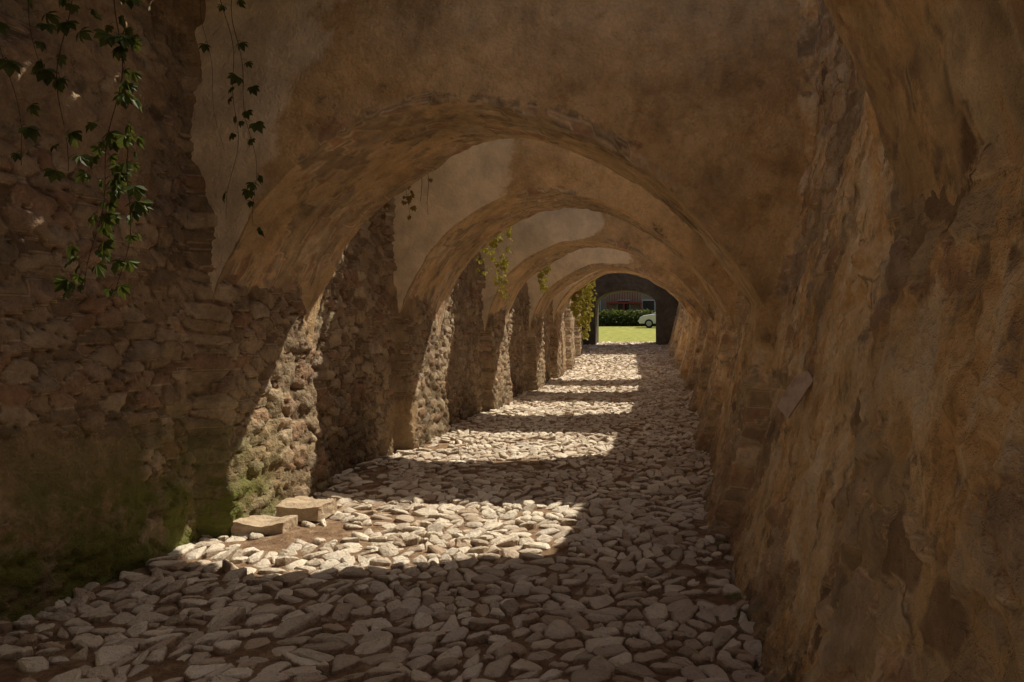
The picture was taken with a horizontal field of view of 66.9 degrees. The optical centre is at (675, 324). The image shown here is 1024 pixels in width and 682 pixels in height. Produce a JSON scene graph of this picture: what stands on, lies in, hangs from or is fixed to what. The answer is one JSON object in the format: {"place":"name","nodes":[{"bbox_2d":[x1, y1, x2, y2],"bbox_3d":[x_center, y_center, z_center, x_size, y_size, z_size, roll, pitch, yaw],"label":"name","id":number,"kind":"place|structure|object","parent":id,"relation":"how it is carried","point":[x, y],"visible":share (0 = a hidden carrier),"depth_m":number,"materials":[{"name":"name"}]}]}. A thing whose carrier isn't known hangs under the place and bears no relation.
{"place":"outdoors","nodes":[
{"label":"outdoors","id":0,"kind":"place"},
{"bbox_2d":[0,326,760,681],"bbox_3d":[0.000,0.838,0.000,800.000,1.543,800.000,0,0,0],"label":"ground","id":1,"kind":"structure","parent":0,"point":[30,666],"depth_m":4.26,"materials":[{"name":"brown soil"}]},
{"bbox_2d":[231,513,296,536],"bbox_3d":[-3.188,1.551,5.819,0.391,0.128,0.302,3,1,-9],"label":"stone block","id":2,"kind":"object","parent":1,"relation":"on","point":[256,524],"depth_m":5.71,"materials":[{"name":"beige stone"}]},
{"bbox_2d":[0,0,582,621],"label":"rubble stone wall","id":3,"kind":"structure","parent":1,"relation":"on","point":[176,414],"depth_m":5.24,"materials":[{"name":"brown stone"}]},
{"bbox_2d":[389,164,438,231],"bbox_3d":[-3.194,-1.968,8.991,0.675,1.709,0.214,0,0,0],"label":"creeper vine","id":4,"kind":"object","parent":3,"relation":"attached to","point":[400,217],"visible":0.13,"depth_m":8.99,"materials":[{"name":"green plant"}]},
{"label":"overhanging shrubs","id":5,"kind":"object","parent":3,"relation":"attached to","visible":0},
{"bbox_2d":[0,0,152,313],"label":"creeper vine","id":6,"kind":"object","parent":5,"relation":"hanging from","point":[111,141],"visible":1,"depth_m":3.73,"materials":[{"name":"green plant"}]},
{"bbox_2d":[209,0,268,226],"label":"creeper vine","id":7,"kind":"object","parent":5,"relation":"hanging from","point":[233,144],"visible":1,"depth_m":5.33,"materials":[{"name":"green plant"}]},
{"bbox_2d":[599,308,655,325],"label":"hedge","id":8,"kind":"object","parent":1,"relation":"on","point":[627,317],"visible":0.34,"depth_m":60.86,"materials":[{"name":"green plant"}]},
{"bbox_2d":[600,292,655,325],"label":"walls","id":9,"kind":"structure","parent":1,"relation":"on","point":[641,297],"depth_m":66.00,"materials":[{"name":"grey wood"}]},
{"bbox_2d":[618,301,628,310],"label":"window glass","id":10,"kind":"object","parent":9,"relation":"in","point":[620,306],"visible":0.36,"depth_m":65.90,"materials":[{"name":"black glass"}]},
{"bbox_2d":[606,302,641,303],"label":"balcony floor","id":11,"kind":"structure","parent":9,"relation":"attached to","point":[623,302],"depth_m":64.80,"materials":[{"name":"red wood"}]},
{"bbox_2d":[642,300,654,309],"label":"window frame","id":12,"kind":"object","parent":9,"relation":"attached to","point":[648,300],"visible":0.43,"depth_m":65.92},
{"bbox_2d":[643,301,653,312],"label":"window glass","id":13,"kind":"object","parent":12,"relation":"in","point":[647,305],"visible":0.64,"depth_m":65.90,"materials":[{"name":"black glass"}]},
{"bbox_2d":[580,273,677,344],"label":"gateway wall","id":14,"kind":"structure","parent":1,"relation":"on","point":[666,302],"depth_m":34.00,"materials":[{"name":"stone"}]},
{"bbox_2d":[638,311,655,327],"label":"parked car","id":15,"kind":"object","parent":1,"relation":"on","point":[649,321],"visible":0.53,"depth_m":56.14,"materials":[{"name":"white paint"}]},
{"bbox_2d":[668,0,1023,681],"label":"rendered stone wall","id":16,"kind":"structure","parent":1,"relation":"on","point":[864,510],"depth_m":2.25,"materials":[{"name":"brown stone"}]},
{"bbox_2d":[185,0,808,356],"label":"stone arch","id":17,"kind":"structure","parent":16,"relation":"attached to","point":[691,114],"depth_m":5.60,"materials":[{"name":"brown stone"}]},
{"bbox_2d":[394,141,739,334],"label":"stone arch","id":18,"kind":"structure","parent":16,"relation":"attached to","point":[487,193],"depth_m":9.45,"materials":[{"name":"brown stone"}]},
{"bbox_2d":[481,208,717,327],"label":"stone arch","id":19,"kind":"structure","parent":16,"relation":"attached to","point":[535,244],"depth_m":13.76,"materials":[{"name":"brown stone"}]},
{"bbox_2d":[482,231,506,305],"bbox_3d":[-2.937,-1.503,12.107,0.625,2.429,0.356,0,0,0],"label":"creeper vine","id":20,"kind":"object","parent":19,"relation":"attached to","point":[493,254],"visible":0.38,"depth_m":12.06,"materials":[{"name":"green plant"}]},
{"bbox_2d":[528,248,706,329],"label":"stone arch","id":21,"kind":"structure","parent":16,"relation":"attached to","point":[569,269],"depth_m":18.11,"materials":[{"name":"brown stone"}]},
{"bbox_2d":[538,265,554,288],"bbox_3d":[-2.937,-1.712,16.603,0.560,1.857,0.328,0,0,0],"label":"creeper vine","id":22,"kind":"object","parent":21,"relation":"attached to","point":[548,278],"visible":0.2,"depth_m":16.62,"materials":[{"name":"green plant"}]},
{"bbox_2d":[553,269,695,319],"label":"stone arch","id":23,"kind":"structure","parent":16,"relation":"attached to","point":[563,298],"depth_m":22.21,"materials":[{"name":"brown stone"}]},
{"bbox_2d":[568,279,598,339],"bbox_3d":[-2.994,-1.160,24.414,0.890,3.377,2.142,0,0,7],"label":"ivy curtain","id":24,"kind":"object","parent":23,"relation":"hanging from","point":[583,303],"visible":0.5,"depth_m":24.29,"materials":[{"name":"green plant"}]},
{"bbox_2d":[777,371,812,417],"bbox_3d":[0.639,0.361,4.022,0.100,0.270,0.026,39,13,31],"label":"stone","id":25,"kind":"object","parent":16,"relation":"attached to","point":[800,385],"visible":0.88,"depth_m":4.01,"materials":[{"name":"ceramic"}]},
{"bbox_2d":[830,0,1023,228],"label":"stone arch","id":26,"kind":"structure","parent":16,"relation":"attached to","point":[944,80],"depth_m":1.86,"materials":[{"name":"brown stone"}]},
{"bbox_2d":[0,341,764,681],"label":"cobblestone paving","id":27,"kind":"structure","parent":0,"point":[606,387],"depth_m":4.78,"materials":[{"name":"stone"}]},
{"bbox_2d":[276,495,339,523],"bbox_3d":[-3.049,1.520,6.202,0.404,0.163,0.337,3,3,6],"label":"stone block","id":28,"kind":"object","parent":27,"relation":"on","point":[310,508],"depth_m":6.13,"materials":[{"name":"beige stone"}]}
]}

